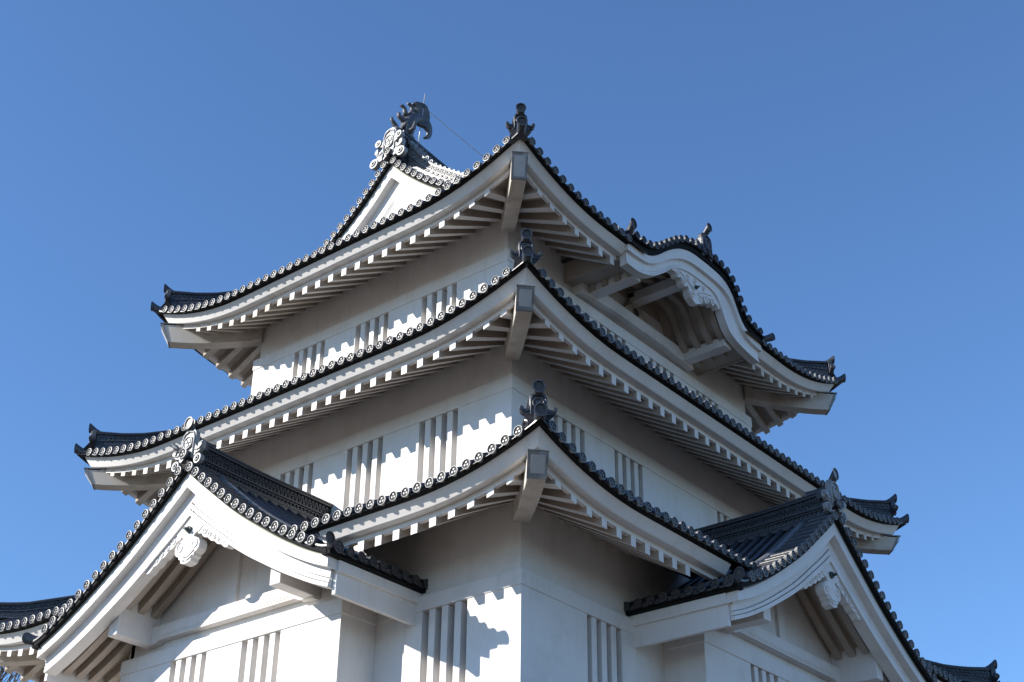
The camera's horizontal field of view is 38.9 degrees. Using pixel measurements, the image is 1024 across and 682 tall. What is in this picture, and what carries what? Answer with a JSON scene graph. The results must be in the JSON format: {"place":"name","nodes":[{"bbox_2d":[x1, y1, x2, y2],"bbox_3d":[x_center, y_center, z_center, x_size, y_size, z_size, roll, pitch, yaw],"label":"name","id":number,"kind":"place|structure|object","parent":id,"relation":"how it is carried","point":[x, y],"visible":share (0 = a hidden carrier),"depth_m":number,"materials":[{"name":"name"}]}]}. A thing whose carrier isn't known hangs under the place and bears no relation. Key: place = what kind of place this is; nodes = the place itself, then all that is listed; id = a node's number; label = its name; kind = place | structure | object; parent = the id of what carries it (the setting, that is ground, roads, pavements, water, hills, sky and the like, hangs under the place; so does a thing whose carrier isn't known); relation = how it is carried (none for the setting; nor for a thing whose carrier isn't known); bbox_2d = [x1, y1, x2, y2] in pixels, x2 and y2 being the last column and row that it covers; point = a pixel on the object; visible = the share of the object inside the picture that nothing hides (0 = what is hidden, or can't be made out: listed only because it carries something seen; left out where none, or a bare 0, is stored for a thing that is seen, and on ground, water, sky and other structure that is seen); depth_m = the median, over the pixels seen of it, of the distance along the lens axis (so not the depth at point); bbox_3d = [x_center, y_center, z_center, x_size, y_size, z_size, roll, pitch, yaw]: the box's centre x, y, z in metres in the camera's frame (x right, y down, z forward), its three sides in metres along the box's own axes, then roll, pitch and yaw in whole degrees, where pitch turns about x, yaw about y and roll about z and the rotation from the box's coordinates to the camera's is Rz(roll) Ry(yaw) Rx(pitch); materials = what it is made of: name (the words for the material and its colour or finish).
{"place":"outdoors","nodes":[
{"label":"outdoors","id":0,"kind":"place"},
{"bbox_2d":[0,0,1023,681],"label":"sky","id":1,"kind":"structure","parent":0,"point":[855,168],"materials":[{"name":"blue"}]},
{"label":"ground","id":2,"kind":"structure","parent":0,"visible":0},
{"bbox_2d":[0,667,20,681],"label":"bare tree","id":3,"kind":"object","parent":2,"relation":"on","point":[5,674],"visible":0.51,"depth_m":62.54,"materials":[{"name":"plant"}]},
{"bbox_2d":[0,103,999,681],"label":"castle tower","id":4,"kind":"structure","parent":2,"relation":"on","point":[512,407],"depth_m":39.74,"materials":[{"name":"paint"}]},
{"bbox_2d":[171,443,179,452],"bbox_3d":[-8.849,2.808,38.282,0.495,0.368,0.150,-22,-37,33],"label":"pigeon","id":5,"kind":"object","parent":4,"relation":"on","point":[175,447],"visible":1,"depth_m":38.24,"materials":[{"name":"grey"}]},
{"bbox_2d":[174,653,205,681],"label":"window","id":6,"kind":"structure","parent":4,"relation":"in","point":[192,669],"depth_m":37.59,"materials":[{"name":"grey"}]},
{"bbox_2d":[244,632,280,681],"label":"window","id":7,"kind":"structure","parent":4,"relation":"in","point":[262,654],"depth_m":35.99,"materials":[{"name":"grey"}]},
{"bbox_2d":[285,465,312,493],"bbox_3d":[-6.322,4.828,42.718,1.014,2.259,0.258,-22,-37,33],"label":"window","id":8,"kind":"structure","parent":4,"relation":"in","point":[301,479],"depth_m":42.96,"materials":[{"name":"grey"}]},
{"bbox_2d":[297,342,324,376],"bbox_3d":[-6.507,1.160,46.842,1.014,2.142,0.258,-22,-37,33],"label":"window","id":9,"kind":"structure","parent":4,"relation":"in","point":[314,358],"depth_m":47.06,"materials":[{"name":"grey"}]},
{"bbox_2d":[349,439,382,506],"bbox_3d":[-4.136,3.961,41.180,1.014,2.259,0.258,-22,-37,33],"label":"window","id":10,"kind":"structure","parent":4,"relation":"in","point":[367,461],"depth_m":41.20,"materials":[{"name":"grey"}]},
{"bbox_2d":[359,315,387,349],"bbox_3d":[-4.329,0.296,45.309,1.014,2.142,0.258,-22,-37,33],"label":"window","id":11,"kind":"structure","parent":4,"relation":"in","point":[377,330],"depth_m":45.53,"materials":[{"name":"grey"}]},
{"bbox_2d":[390,101,431,138],"bbox_3d":[-3.497,-7.718,50.852,1.918,2.374,0.930,17,-34,-26],"label":"fish ornament","id":12,"kind":"object","parent":4,"relation":"on","point":[412,118],"visible":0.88,"depth_m":50.96,"materials":[{"name":"tile"}]},
{"bbox_2d":[418,94,425,141],"bbox_3d":[0.061,-5.668,54.852,0.100,2.744,10.704,-22,-37,33],"label":"lightning rod","id":13,"kind":"object","parent":4,"relation":"on","point":[422,114],"visible":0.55,"depth_m":51.67,"materials":[{"name":"silver metal"}]},
{"bbox_2d":[429,111,482,156],"bbox_3d":[0.075,-6.204,55.172,0.029,0.280,10.202,-22,-37,33],"label":"lightning wire","id":14,"kind":"object","parent":13,"relation":"attached to","point":[456,134],"visible":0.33,"depth_m":52.90,"materials":[{"name":"silver metal"}]},
{"bbox_2d":[423,411,457,482],"bbox_3d":[-1.950,3.094,39.641,1.014,2.259,0.258,-22,-37,33],"label":"window","id":15,"kind":"structure","parent":4,"relation":"in","point":[440,443],"depth_m":39.68,"materials":[{"name":"grey"}]},
{"bbox_2d":[426,285,456,323],"bbox_3d":[-2.135,-0.574,43.765,1.014,2.142,0.258,-22,-37,33],"label":"window","id":16,"kind":"structure","parent":4,"relation":"in","point":[443,300],"depth_m":44.03,"materials":[{"name":"grey"}]},
{"bbox_2d":[426,601,466,681],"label":"window","id":17,"kind":"structure","parent":4,"relation":"in","point":[447,631],"depth_m":33.92,"materials":[{"name":"grey"}]},
{"bbox_2d":[554,417,579,452],"bbox_3d":[1.477,3.293,39.910,0.258,2.259,1.014,-22,-37,33],"label":"window","id":18,"kind":"structure","parent":4,"relation":"in","point":[572,434],"depth_m":40.33,"materials":[{"name":"grey"}]},
{"bbox_2d":[587,617,616,681],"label":"window","id":19,"kind":"structure","parent":4,"relation":"in","point":[601,639],"depth_m":34.88,"materials":[{"name":"grey"}]},
{"bbox_2d":[603,327,621,343],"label":"window","id":20,"kind":"structure","parent":4,"relation":"in","point":[616,338],"depth_m":46.40,"materials":[{"name":"grey"}]},
{"bbox_2d":[614,452,638,496],"bbox_3d":[3.274,4.428,41.823,0.258,2.259,1.014,-22,-37,33],"label":"window","id":21,"kind":"structure","parent":4,"relation":"in","point":[626,473],"depth_m":42.04,"materials":[{"name":"grey"}]},
{"bbox_2d":[650,361,669,376],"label":"window","id":22,"kind":"structure","parent":4,"relation":"in","point":[653,363],"depth_m":48.11,"materials":[{"name":"grey"}]},
{"bbox_2d":[696,392,714,405],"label":"window","id":23,"kind":"structure","parent":4,"relation":"in","point":[704,398],"depth_m":50.01,"materials":[{"name":"grey"}]},
{"bbox_2d":[717,513,729,522],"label":"window","id":24,"kind":"structure","parent":4,"relation":"in","point":[720,517],"depth_m":45.69,"materials":[{"name":"grey"}]},
{"bbox_2d":[751,666,773,681],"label":"window","id":25,"kind":"structure","parent":4,"relation":"in","point":[757,675],"depth_m":38.10,"materials":[{"name":"grey"}]}
]}

